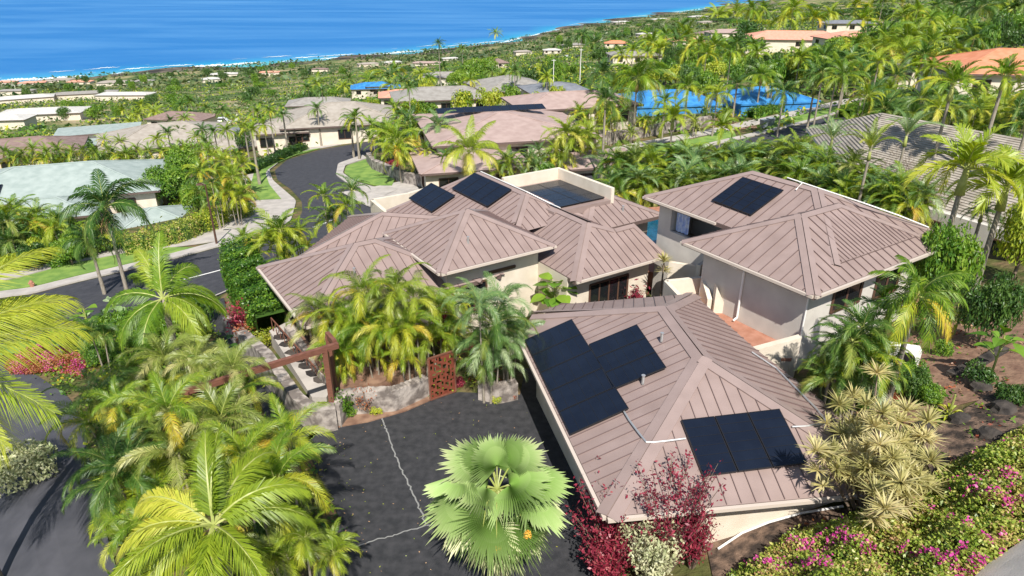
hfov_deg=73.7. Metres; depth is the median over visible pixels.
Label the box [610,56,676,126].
palm
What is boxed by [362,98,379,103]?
broadleaf tree
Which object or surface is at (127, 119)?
palm
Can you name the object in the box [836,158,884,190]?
areca palm
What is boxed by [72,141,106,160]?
areca palm
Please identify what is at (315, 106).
palm
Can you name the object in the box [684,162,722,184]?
areca palm
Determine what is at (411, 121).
areca palm
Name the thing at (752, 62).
broadleaf tree
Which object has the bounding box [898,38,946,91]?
palm
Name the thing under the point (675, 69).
broadleaf tree
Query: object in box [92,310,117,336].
broadleaf tree
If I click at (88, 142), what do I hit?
broadleaf tree
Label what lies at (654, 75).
broadleaf tree
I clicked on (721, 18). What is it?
broadleaf tree
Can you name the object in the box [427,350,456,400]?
entrance gate
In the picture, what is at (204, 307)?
broadleaf tree
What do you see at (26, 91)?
broadleaf tree
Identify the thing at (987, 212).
palm
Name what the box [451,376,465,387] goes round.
shrub
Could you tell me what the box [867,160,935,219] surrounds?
areca palm
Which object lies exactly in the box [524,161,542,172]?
broadleaf tree
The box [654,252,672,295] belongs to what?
tufted plant
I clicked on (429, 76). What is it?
palm
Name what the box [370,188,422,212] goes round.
yard wall
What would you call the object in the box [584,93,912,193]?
road
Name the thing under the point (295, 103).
villa
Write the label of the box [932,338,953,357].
shrub
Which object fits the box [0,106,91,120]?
building
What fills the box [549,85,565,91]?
broadleaf tree
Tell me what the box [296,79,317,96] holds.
palm
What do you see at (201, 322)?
broadleaf tree
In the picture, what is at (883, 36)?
broadleaf tree
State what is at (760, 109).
hedge
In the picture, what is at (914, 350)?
air conditioner
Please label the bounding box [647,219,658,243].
pool water
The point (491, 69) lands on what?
palm
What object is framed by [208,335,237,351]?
broad leaf plant
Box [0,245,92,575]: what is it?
coconut palm
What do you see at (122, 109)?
palm
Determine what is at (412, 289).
areca palm
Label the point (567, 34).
broadleaf tree
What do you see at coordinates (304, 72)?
broadleaf tree
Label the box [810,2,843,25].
palm
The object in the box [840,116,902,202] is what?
palm
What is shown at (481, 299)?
areca palm
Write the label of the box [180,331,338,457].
timber arch
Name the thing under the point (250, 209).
shrub
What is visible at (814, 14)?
palm
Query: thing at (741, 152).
areca palm
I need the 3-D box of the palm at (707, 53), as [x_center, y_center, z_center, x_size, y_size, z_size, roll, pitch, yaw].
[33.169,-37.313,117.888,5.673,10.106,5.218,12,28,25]
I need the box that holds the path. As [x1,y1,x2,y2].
[269,321,327,401]
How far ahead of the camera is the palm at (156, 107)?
202.28 m
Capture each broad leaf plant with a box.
[68,304,97,339]
[102,296,129,313]
[166,325,191,347]
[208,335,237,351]
[530,272,577,306]
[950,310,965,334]
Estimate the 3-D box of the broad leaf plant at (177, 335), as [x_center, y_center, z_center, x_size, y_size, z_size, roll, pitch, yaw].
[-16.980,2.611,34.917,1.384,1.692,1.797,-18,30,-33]
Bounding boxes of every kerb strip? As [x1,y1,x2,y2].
[0,237,235,297]
[663,112,834,154]
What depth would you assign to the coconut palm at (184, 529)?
15.52 m
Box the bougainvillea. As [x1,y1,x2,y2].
[727,424,1023,575]
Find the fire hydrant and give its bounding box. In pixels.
[28,280,34,286]
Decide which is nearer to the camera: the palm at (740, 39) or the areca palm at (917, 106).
the areca palm at (917, 106)
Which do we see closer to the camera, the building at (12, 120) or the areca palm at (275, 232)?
the areca palm at (275, 232)
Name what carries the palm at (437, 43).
on the hillside
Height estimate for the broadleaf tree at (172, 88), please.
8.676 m
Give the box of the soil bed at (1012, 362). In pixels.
[829,307,1023,422]
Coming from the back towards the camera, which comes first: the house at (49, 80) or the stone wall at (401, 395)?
the house at (49, 80)
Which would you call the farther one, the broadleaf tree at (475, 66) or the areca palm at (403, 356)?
the broadleaf tree at (475, 66)
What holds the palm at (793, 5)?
on the hillside
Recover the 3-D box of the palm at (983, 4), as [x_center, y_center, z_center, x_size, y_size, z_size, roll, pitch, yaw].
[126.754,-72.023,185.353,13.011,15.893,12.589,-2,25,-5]
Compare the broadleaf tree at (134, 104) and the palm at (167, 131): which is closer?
the palm at (167, 131)
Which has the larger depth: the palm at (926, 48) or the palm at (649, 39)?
the palm at (649, 39)
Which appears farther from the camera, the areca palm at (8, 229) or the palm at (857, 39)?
the palm at (857, 39)
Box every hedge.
[120,215,204,255]
[183,206,233,232]
[217,235,286,338]
[245,142,308,175]
[745,103,784,118]
[833,99,875,117]
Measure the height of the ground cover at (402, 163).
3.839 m
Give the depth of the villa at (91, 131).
135.48 m
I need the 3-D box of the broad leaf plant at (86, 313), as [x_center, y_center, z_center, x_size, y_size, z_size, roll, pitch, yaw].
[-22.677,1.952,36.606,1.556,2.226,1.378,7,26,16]
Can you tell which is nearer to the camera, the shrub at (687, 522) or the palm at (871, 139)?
the shrub at (687, 522)
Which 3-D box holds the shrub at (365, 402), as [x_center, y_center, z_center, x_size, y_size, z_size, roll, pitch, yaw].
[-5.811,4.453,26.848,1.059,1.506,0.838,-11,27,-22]
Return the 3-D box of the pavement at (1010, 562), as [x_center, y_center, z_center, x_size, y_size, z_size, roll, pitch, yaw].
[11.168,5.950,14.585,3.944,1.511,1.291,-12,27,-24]
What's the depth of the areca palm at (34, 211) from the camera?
54.32 m
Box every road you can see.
[0,242,247,343]
[257,137,404,263]
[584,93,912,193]
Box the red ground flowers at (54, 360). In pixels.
[4,344,86,377]
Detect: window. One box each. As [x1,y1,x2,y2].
[0,161,14,167]
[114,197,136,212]
[259,138,272,147]
[283,304,296,326]
[288,136,302,145]
[295,132,309,141]
[301,327,313,344]
[338,129,350,138]
[439,177,458,186]
[441,103,451,107]
[460,279,487,312]
[485,264,515,275]
[496,173,514,178]
[511,146,527,156]
[579,173,593,175]
[615,110,628,121]
[829,281,864,313]
[872,267,901,299]
[901,71,910,79]
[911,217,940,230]
[972,79,991,91]
[988,239,1022,261]
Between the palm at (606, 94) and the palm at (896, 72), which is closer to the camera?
the palm at (606, 94)
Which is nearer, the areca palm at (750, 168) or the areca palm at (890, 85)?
the areca palm at (750, 168)
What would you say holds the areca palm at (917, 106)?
on the hillside
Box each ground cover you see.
[0,173,250,262]
[16,315,350,575]
[28,292,220,341]
[341,338,416,368]
[376,155,527,182]
[432,346,502,392]
[766,129,823,170]
[821,288,962,407]
[853,310,1023,463]
[933,402,1001,456]
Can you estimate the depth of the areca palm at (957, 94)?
67.63 m
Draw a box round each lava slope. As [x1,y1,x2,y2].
[707,508,854,575]
[919,383,1023,472]
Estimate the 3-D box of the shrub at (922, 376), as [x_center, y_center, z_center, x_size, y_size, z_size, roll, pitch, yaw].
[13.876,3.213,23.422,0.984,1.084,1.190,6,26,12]
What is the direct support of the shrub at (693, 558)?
on the hillside
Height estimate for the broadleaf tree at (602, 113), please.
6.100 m
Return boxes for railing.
[271,317,316,375]
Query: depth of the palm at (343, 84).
262.20 m
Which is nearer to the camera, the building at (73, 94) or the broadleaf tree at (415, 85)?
the broadleaf tree at (415, 85)
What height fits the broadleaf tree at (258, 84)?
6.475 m
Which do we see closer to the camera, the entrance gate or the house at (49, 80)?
the entrance gate
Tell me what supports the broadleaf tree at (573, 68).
on the hillside
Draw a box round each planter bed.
[300,329,427,389]
[338,396,429,426]
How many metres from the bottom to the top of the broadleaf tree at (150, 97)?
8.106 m
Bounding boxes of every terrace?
[647,206,659,288]
[662,261,800,377]
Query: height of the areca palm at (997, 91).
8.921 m
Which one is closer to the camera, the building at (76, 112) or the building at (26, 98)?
the building at (76, 112)
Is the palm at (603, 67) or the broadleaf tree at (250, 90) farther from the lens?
the broadleaf tree at (250, 90)
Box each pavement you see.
[0,144,340,279]
[336,155,396,194]
[341,181,419,206]
[609,89,899,149]
[975,539,1023,575]
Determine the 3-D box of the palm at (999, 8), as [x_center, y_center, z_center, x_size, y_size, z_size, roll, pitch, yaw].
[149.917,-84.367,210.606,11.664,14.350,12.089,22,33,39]
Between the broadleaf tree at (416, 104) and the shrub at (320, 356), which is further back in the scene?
the broadleaf tree at (416, 104)
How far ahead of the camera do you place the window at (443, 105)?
122.58 m
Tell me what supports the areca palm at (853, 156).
on the hillside
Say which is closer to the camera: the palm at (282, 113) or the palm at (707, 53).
the palm at (282, 113)
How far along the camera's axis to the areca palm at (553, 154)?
65.57 m
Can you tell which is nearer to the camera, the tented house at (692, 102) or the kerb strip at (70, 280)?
the kerb strip at (70, 280)
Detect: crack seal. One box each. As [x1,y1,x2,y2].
[355,524,438,546]
[381,418,426,524]
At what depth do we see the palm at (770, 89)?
95.40 m
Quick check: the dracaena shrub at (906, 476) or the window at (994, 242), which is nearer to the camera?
the dracaena shrub at (906, 476)
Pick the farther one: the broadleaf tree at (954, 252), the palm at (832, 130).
the palm at (832, 130)
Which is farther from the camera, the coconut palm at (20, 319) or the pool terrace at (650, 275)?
the pool terrace at (650, 275)
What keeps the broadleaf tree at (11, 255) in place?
on the hillside
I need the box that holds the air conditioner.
[891,342,921,364]
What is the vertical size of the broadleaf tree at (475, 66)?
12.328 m
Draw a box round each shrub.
[0,220,37,247]
[0,437,60,497]
[18,241,53,261]
[45,256,72,268]
[69,249,90,260]
[201,204,225,212]
[218,185,257,203]
[219,298,248,338]
[228,200,255,217]
[231,320,258,342]
[253,327,273,347]
[317,342,336,380]
[331,386,353,413]
[346,408,357,417]
[353,380,375,412]
[369,406,382,414]
[385,159,398,166]
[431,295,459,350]
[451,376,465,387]
[492,396,501,403]
[565,455,653,557]
[574,520,640,575]
[618,517,685,575]
[624,279,649,298]
[626,447,726,571]
[682,514,723,569]
[799,360,953,539]
[806,362,830,386]
[848,387,878,410]
[890,357,931,389]
[891,392,899,404]
[901,366,932,402]
[916,380,945,407]
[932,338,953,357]
[961,357,999,385]
[994,380,1023,405]
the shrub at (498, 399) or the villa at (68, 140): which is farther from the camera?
the villa at (68, 140)
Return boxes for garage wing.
[112,205,189,228]
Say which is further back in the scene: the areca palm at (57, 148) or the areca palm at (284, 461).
the areca palm at (57, 148)
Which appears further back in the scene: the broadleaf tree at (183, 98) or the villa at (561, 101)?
the broadleaf tree at (183, 98)
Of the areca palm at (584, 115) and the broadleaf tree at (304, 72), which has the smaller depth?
the areca palm at (584, 115)
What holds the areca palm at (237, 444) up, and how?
on the hillside
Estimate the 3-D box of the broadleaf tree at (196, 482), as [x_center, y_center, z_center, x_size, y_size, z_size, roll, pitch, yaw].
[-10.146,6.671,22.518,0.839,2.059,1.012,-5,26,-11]
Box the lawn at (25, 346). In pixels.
[0,338,63,354]
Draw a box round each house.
[41,79,56,82]
[201,77,219,82]
[256,167,667,356]
[258,71,280,75]
[311,68,328,73]
[357,62,378,66]
[409,104,627,187]
[413,61,440,65]
[513,50,532,55]
[561,43,584,48]
[618,89,723,116]
[642,170,937,370]
[707,86,820,115]
[806,113,1023,261]
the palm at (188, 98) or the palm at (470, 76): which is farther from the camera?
the palm at (188, 98)
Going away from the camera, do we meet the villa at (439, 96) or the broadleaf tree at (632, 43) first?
the villa at (439, 96)
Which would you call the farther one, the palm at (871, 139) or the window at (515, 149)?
the window at (515, 149)
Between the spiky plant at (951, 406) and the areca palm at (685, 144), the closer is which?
the spiky plant at (951, 406)
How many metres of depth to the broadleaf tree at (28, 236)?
53.76 m
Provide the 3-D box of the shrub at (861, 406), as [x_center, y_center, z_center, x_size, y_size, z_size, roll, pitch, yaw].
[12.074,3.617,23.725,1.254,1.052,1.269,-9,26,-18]
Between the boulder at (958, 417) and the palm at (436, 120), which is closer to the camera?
the boulder at (958, 417)
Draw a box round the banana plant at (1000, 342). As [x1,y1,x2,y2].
[966,325,1023,370]
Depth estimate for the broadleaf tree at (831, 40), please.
171.62 m
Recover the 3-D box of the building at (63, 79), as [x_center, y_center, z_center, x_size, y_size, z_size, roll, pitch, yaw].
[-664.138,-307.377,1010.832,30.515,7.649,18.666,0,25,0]
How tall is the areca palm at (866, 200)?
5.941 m
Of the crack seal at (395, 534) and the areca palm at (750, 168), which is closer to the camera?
the crack seal at (395, 534)
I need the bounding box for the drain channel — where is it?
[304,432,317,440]
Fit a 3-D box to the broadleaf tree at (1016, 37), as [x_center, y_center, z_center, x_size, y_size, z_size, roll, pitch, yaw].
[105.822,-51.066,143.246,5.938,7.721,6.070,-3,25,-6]
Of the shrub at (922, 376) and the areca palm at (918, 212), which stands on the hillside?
the areca palm at (918, 212)
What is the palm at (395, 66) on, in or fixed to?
on the hillside
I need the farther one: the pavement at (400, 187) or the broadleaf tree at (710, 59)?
the broadleaf tree at (710, 59)
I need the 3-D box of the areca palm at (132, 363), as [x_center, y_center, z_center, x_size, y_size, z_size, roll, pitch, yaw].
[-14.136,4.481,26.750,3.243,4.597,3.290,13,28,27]
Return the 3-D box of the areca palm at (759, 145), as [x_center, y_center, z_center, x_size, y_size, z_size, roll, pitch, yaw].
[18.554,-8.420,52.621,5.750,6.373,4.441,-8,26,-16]
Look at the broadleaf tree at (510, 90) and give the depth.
122.55 m
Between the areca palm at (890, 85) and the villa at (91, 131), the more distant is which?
the villa at (91, 131)
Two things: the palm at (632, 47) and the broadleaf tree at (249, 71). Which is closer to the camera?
the palm at (632, 47)
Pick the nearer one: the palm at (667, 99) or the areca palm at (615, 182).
the areca palm at (615, 182)
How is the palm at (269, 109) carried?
on the hillside
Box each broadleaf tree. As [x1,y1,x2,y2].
[0,234,18,255]
[0,251,30,270]
[0,254,13,269]
[14,227,44,246]
[15,242,47,269]
[21,87,30,94]
[27,235,56,246]
[50,229,87,264]
[51,229,68,241]
[56,106,70,118]
[60,100,70,105]
[63,82,73,90]
[70,100,84,105]
[81,75,89,83]
[81,336,119,366]
[82,236,108,253]
[83,107,97,119]
[86,138,93,150]
[91,103,107,111]
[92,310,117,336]
[97,85,105,93]
[99,231,121,246]
[109,306,137,334]
[110,103,122,119]
[115,78,123,83]
[117,316,139,336]
[118,373,150,395]
[121,415,152,444]
[122,452,159,477]
[123,474,163,506]
[124,327,158,351]
[128,80,135,89]
[131,98,144,116]
[133,322,159,335]
[138,75,147,81]
[138,164,189,204]
[140,314,164,331]
[141,406,166,431]
[143,93,158,103]
[150,433,182,463]
[155,383,176,401]
[160,311,186,343]
[162,92,179,103]
[162,139,205,179]
[164,415,201,442]
[166,85,182,91]
[171,78,179,85]
[171,99,182,110]
[179,178,215,214]
[180,94,193,107]
[183,310,204,336]
[188,292,218,319]
[190,465,215,494]
[199,355,230,377]
[202,68,210,75]
[215,82,226,88]
[218,71,227,79]
[219,438,244,467]
[234,128,250,150]
[241,91,250,102]
[243,67,254,76]
[246,86,260,94]
[250,73,258,82]
[251,516,277,543]
[252,429,266,450]
[253,82,266,87]
[263,88,277,95]
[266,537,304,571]
[282,506,307,540]
[299,68,307,75]
[302,90,326,96]
[325,87,344,95]
[338,67,345,75]
[338,84,351,94]
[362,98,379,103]
[363,69,384,74]
[397,66,412,72]
[399,97,420,114]
[411,79,422,87]
[418,77,434,86]
[419,99,437,113]
[424,74,437,85]
[445,68,469,85]
[450,89,473,107]
[462,57,498,77]
[473,72,486,79]
[474,86,505,105]
[500,82,520,96]
[519,66,539,81]
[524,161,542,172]
[531,61,547,77]
[534,161,555,170]
[540,61,552,82]
[544,55,556,66]
[547,58,566,81]
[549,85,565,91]
[555,35,562,41]
[563,32,571,35]
[563,37,572,50]
[563,62,577,76]
[588,46,608,62]
[595,95,616,126]
[604,76,627,92]
[623,28,630,37]
[624,40,639,47]
[643,24,652,33]
[647,68,665,81]
[652,58,676,84]
[662,42,677,64]
[662,64,680,88]
[676,49,685,63]
[676,62,701,91]
[680,59,702,79]
[685,46,700,61]
[697,68,720,95]
[698,45,715,64]
[703,60,726,74]
[710,17,736,20]
[711,42,724,56]
[720,56,742,68]
[722,46,740,58]
[724,64,744,83]
[725,19,747,23]
[726,34,738,50]
[735,30,754,57]
[736,20,763,32]
[739,55,762,67]
[742,56,763,84]
[748,38,766,57]
[751,19,775,24]
[756,56,786,85]
[763,51,782,63]
[771,56,790,65]
[777,62,797,86]
[786,54,803,83]
[796,46,821,82]
[810,43,840,58]
[823,36,845,47]
[826,45,860,92]
[827,9,854,13]
[840,35,854,46]
[844,34,872,50]
[849,48,873,96]
[852,8,878,20]
[873,2,894,23]
[875,29,895,47]
[881,47,905,59]
[887,21,907,31]
[900,3,924,20]
[908,215,987,316]
[913,39,944,79]
[919,81,946,96]
[922,18,950,44]
[925,3,965,17]
[931,37,957,54]
[932,11,949,21]
[942,29,976,52]
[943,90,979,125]
[954,269,1023,347]
[958,17,978,37]
[959,94,985,118]
[969,19,995,29]
[973,21,1001,50]
[991,13,1014,47]
[993,9,1023,23]
[993,201,1023,282]
[1001,26,1023,47]
[1012,18,1023,31]
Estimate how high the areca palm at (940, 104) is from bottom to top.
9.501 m
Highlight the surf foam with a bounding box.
[7,8,705,80]
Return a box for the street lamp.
[196,183,217,243]
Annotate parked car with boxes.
[217,117,231,123]
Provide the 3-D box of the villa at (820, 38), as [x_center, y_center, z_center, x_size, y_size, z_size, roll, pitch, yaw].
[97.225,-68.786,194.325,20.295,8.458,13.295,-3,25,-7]
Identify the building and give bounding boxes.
[0,80,19,84]
[0,89,36,95]
[0,93,54,104]
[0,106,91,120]
[0,114,37,129]
[17,81,46,84]
[55,78,74,81]
[55,90,118,100]
[65,80,94,84]
[93,92,156,100]
[95,80,133,85]
[210,72,237,75]
[383,61,401,64]
[442,57,456,60]
[697,21,718,23]
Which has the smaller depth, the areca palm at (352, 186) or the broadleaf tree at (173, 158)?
the areca palm at (352, 186)
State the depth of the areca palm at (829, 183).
42.81 m
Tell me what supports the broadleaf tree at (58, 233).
on the hillside
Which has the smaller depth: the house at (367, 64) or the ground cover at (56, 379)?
the ground cover at (56, 379)
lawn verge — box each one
[0,247,192,290]
[251,148,319,199]
[344,159,394,185]
[643,130,735,152]
[766,88,913,128]
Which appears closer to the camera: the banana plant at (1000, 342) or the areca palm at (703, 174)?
the banana plant at (1000, 342)
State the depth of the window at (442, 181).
64.25 m
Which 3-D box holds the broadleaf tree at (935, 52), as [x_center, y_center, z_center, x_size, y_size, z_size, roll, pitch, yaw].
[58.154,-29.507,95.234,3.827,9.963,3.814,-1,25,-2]
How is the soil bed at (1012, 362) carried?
on the hillside
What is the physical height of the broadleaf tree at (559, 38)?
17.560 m
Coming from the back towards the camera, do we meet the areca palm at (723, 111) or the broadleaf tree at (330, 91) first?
the broadleaf tree at (330, 91)
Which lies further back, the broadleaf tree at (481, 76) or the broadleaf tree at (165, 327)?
the broadleaf tree at (481, 76)
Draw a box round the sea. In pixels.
[0,0,765,81]
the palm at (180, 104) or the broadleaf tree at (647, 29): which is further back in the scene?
the broadleaf tree at (647, 29)
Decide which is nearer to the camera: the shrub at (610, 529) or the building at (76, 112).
the shrub at (610, 529)
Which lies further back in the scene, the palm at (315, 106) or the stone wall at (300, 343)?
the palm at (315, 106)
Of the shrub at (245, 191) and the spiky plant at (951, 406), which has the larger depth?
the shrub at (245, 191)
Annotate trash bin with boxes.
[760,119,768,127]
[766,117,775,125]
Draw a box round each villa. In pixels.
[0,136,89,168]
[0,159,169,231]
[53,122,141,151]
[96,121,257,159]
[143,111,219,123]
[250,101,406,155]
[284,97,351,109]
[350,81,400,98]
[378,89,402,104]
[389,85,486,121]
[422,71,456,85]
[463,74,539,105]
[489,58,508,68]
[500,90,643,133]
[517,81,588,94]
[542,48,561,54]
[604,40,627,48]
[606,49,661,67]
[703,29,752,40]
[739,30,828,54]
[810,31,877,46]
[817,20,877,32]
[868,59,917,88]
[914,48,1023,99]
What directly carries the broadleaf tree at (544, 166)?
on the hillside
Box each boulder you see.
[911,421,936,430]
[947,412,970,423]
[968,380,992,391]
[974,426,1003,439]
[988,399,1017,414]
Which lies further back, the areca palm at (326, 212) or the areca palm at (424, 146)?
the areca palm at (424, 146)
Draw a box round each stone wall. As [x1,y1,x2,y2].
[221,315,337,432]
[284,325,339,390]
[330,374,428,426]
[366,152,420,186]
[478,378,517,403]
[596,115,711,146]
[945,346,1009,378]
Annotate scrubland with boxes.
[0,0,1022,96]
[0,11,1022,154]
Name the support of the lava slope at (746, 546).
on the hillside
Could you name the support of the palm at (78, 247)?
on the hillside
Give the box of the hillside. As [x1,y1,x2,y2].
[0,0,1023,575]
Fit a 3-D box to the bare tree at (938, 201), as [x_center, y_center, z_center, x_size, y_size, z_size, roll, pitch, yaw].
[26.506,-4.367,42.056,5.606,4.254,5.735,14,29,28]
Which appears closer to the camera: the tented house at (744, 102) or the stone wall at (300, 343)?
the stone wall at (300, 343)
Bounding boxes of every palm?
[0,141,25,167]
[0,146,36,166]
[0,193,44,233]
[0,205,33,255]
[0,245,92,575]
[9,197,65,237]
[16,138,54,165]
[16,302,75,353]
[28,202,84,247]
[29,141,73,164]
[37,138,75,162]
[37,367,154,459]
[50,414,206,561]
[57,143,86,161]
[58,168,161,297]
[62,222,114,294]
[65,312,134,369]
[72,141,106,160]
[80,143,114,159]
[81,374,181,472]
[87,487,176,572]
[89,141,119,159]
[94,344,184,432]
[96,131,112,146]
[101,370,224,506]
[103,230,228,386]
[105,144,137,159]
[108,133,125,144]
[109,424,319,575]
[112,324,205,414]
[114,104,129,120]
[122,114,139,122]
[127,142,150,159]
[128,105,146,121]
[131,98,149,121]
[133,142,161,159]
[142,102,163,117]
[143,132,170,146]
[148,141,168,158]
[153,372,280,488]
[156,124,179,147]
[157,332,240,410]
[160,138,179,158]
[164,113,178,121]
[171,137,197,176]
[173,99,189,110]
[175,111,194,120]
[176,155,219,208]
[178,415,286,552]
[181,94,201,109]
[184,143,208,179]
[184,336,283,439]
[186,128,205,146]
[191,121,213,159]
[192,137,226,180]
[193,173,231,228]
[196,134,213,181]
[198,101,217,113]
[202,145,242,206]
[202,429,335,575]
[206,122,225,150]
[210,163,259,225]
[211,103,231,121]
[214,123,238,163]
[219,145,257,189]
[224,223,269,259]
[231,392,336,508]
[233,207,310,263]
[234,120,265,184]
[237,119,249,159]
[241,91,259,117]
[246,103,267,124]
[253,113,276,154]
[254,507,343,575]
[261,104,277,153]
[272,108,293,145]
[284,291,361,360]
[285,216,318,255]
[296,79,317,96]
[298,517,361,575]
[301,182,350,237]
[304,71,330,89]
[304,100,327,145]
[306,293,371,375]
[312,84,328,99]
[318,254,415,367]
[318,327,371,384]
[328,173,370,223]
[329,299,405,377]
[334,111,360,157]
[335,80,352,97]
[337,69,359,84]
[339,107,368,158]
[352,262,434,375]
[355,115,385,154]
[357,70,378,82]
[364,113,405,161]
[365,115,422,182]
[373,306,438,381]
[374,269,460,376]
[375,64,400,81]
[376,75,401,91]
[382,96,413,127]
[386,61,406,74]
[389,105,425,161]
[392,73,414,88]
[398,79,419,108]
[400,287,475,370]
[406,139,436,172]
[410,66,431,79]
[415,109,460,144]
[419,432,573,575]
[422,72,438,85]
[422,283,477,360]
[430,144,461,159]
[431,36,445,82]
[433,61,453,71]
[433,114,502,177]
[441,277,537,403]
[451,62,468,71]
[455,316,520,385]
[456,45,468,62]
[459,71,480,87]
[469,270,545,380]
[482,144,529,178]
[483,64,501,76]
[484,320,537,385]
[488,27,502,39]
[493,67,511,76]
[503,62,525,87]
[515,145,549,173]
[523,140,551,163]
[535,69,556,89]
[537,140,572,169]
[540,111,599,171]
[565,100,599,132]
[571,27,593,78]
[573,117,610,156]
[580,30,604,49]
[581,57,625,94]
[583,140,643,195]
[586,82,628,177]
[594,165,645,204]
[595,98,633,145]
[601,138,661,202]
[605,27,630,41]
[609,46,633,69]
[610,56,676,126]
[613,163,670,206]
[621,39,647,67]
[621,124,642,143]
[626,141,679,204]
[626,165,688,206]
[633,111,654,137]
[635,40,657,86]
[638,30,664,57]
[649,36,673,59]
[650,91,678,138]
[650,110,665,123]
[650,166,698,206]
[652,97,697,145]
[653,24,678,43]
[653,129,707,178]
[654,139,699,170]
[658,153,716,187]
[660,27,691,50]
[662,17,693,37]
[666,19,705,60]
[667,71,706,131]
[667,143,724,175]
[674,35,700,64]
[684,113,702,136]
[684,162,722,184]
[685,32,712,58]
[688,42,719,94]
[695,104,713,115]
[695,157,749,180]
[698,82,733,135]
[699,2,732,20]
[699,29,729,56]
[700,81,720,109]
[701,109,740,147]
[702,140,751,179]
[711,137,765,169]
[714,40,745,89]
[717,104,736,123]
[717,153,764,177]
[718,0,752,16]
[722,141,769,170]
[724,73,757,117]
[724,135,778,167]
[726,33,751,82]
[731,24,758,35]
[736,0,766,23]
[737,0,772,19]
[739,36,766,54]
[740,42,772,62]
[743,59,783,102]
[748,0,776,25]
[753,150,802,176]
[755,134,810,171]
[762,76,801,136]
[762,79,778,97]
[763,154,810,180]
[764,128,829,176]
[766,0,801,29]
[772,152,824,184]
[775,0,805,29]
[779,0,807,9]
[782,39,817,87]
[789,140,842,169]
[790,59,843,131]
[793,3,828,30]
[793,317,887,415]
[798,163,837,189]
[801,58,843,140]
[806,144,856,179]
[806,163,870,198]
[808,114,859,162]
[808,298,916,420]
[809,39,838,87]
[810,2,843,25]
[813,348,887,423]
[816,58,870,121]
[817,51,862,123]
[822,145,885,178]
[824,174,872,207]
[827,81,887,121]
[830,43,867,107]
[835,31,876,93]
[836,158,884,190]
[839,56,895,115]
[840,0,872,7]
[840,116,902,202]
[842,3,885,32]
[844,84,911,119]
[845,49,890,96]
[846,77,897,114]
[846,171,890,212]
[846,281,931,343]
[848,23,882,40]
[851,33,890,51]
[856,179,921,221]
[856,322,916,413]
[857,163,916,205]
[858,47,900,84]
[863,18,913,42]
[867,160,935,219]
[867,254,972,405]
[868,0,898,19]
[868,76,912,111]
[870,27,909,59]
[873,0,901,2]
[874,57,917,89]
[875,91,934,120]
[876,35,925,93]
[877,23,931,88]
[880,184,943,227]
[883,2,922,23]
[884,107,947,212]
[885,0,916,20]
[890,73,945,123]
[893,48,932,91]
[896,17,940,45]
[897,172,954,222]
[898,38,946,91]
[898,121,1023,300]
[902,0,936,23]
[903,87,966,125]
[909,56,951,110]
[910,60,988,156]
[913,9,946,50]
[914,0,956,15]
[917,27,951,46]
[920,72,968,124]
[926,18,967,42]
[927,88,982,125]
[931,14,966,31]
[934,34,979,55]
[938,90,1004,131]
[942,0,969,16]
[943,144,1023,290]
[947,17,982,40]
[949,20,996,51]
[951,80,1016,130]
[953,0,1007,31]
[954,0,979,16]
[956,201,1003,287]
[960,95,1021,136]
[974,53,1023,172]
[981,0,1020,20]
[981,80,1023,138]
[981,89,1023,137]
[983,0,1010,12]
[994,0,1023,14]
[1006,0,1023,19]
[1009,78,1023,165]
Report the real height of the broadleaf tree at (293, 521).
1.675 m
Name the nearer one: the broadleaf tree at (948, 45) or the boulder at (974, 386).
the boulder at (974, 386)
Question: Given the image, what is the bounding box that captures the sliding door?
[588,273,628,301]
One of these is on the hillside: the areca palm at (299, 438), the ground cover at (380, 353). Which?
the areca palm at (299, 438)
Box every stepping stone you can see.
[273,334,286,339]
[279,340,290,346]
[284,348,298,354]
[298,362,310,368]
[305,370,315,376]
[313,376,322,382]
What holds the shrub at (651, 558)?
on the hillside
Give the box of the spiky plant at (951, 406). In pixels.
[932,394,962,420]
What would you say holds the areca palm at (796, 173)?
on the hillside
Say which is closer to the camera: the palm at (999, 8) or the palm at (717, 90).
the palm at (717, 90)
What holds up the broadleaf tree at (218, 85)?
on the hillside
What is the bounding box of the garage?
[519,292,886,565]
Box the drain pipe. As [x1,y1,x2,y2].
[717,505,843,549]
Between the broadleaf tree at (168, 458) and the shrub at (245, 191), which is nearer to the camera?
the broadleaf tree at (168, 458)
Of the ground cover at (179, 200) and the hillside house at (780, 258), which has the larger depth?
the ground cover at (179, 200)
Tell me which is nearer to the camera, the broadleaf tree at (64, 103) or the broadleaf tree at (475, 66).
the broadleaf tree at (475, 66)
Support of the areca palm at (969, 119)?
on the hillside
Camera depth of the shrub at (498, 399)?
27.66 m
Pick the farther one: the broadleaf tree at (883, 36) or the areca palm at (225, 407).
the broadleaf tree at (883, 36)
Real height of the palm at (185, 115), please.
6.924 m
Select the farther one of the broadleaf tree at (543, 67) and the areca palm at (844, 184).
the broadleaf tree at (543, 67)
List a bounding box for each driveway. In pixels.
[0,362,118,575]
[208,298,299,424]
[275,368,596,575]
[710,118,756,129]
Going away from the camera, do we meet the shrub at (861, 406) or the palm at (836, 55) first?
the shrub at (861, 406)
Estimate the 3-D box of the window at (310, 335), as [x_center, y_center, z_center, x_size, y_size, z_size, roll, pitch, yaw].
[-9.232,1.868,30.778,0.961,1.490,1.432,0,25,0]

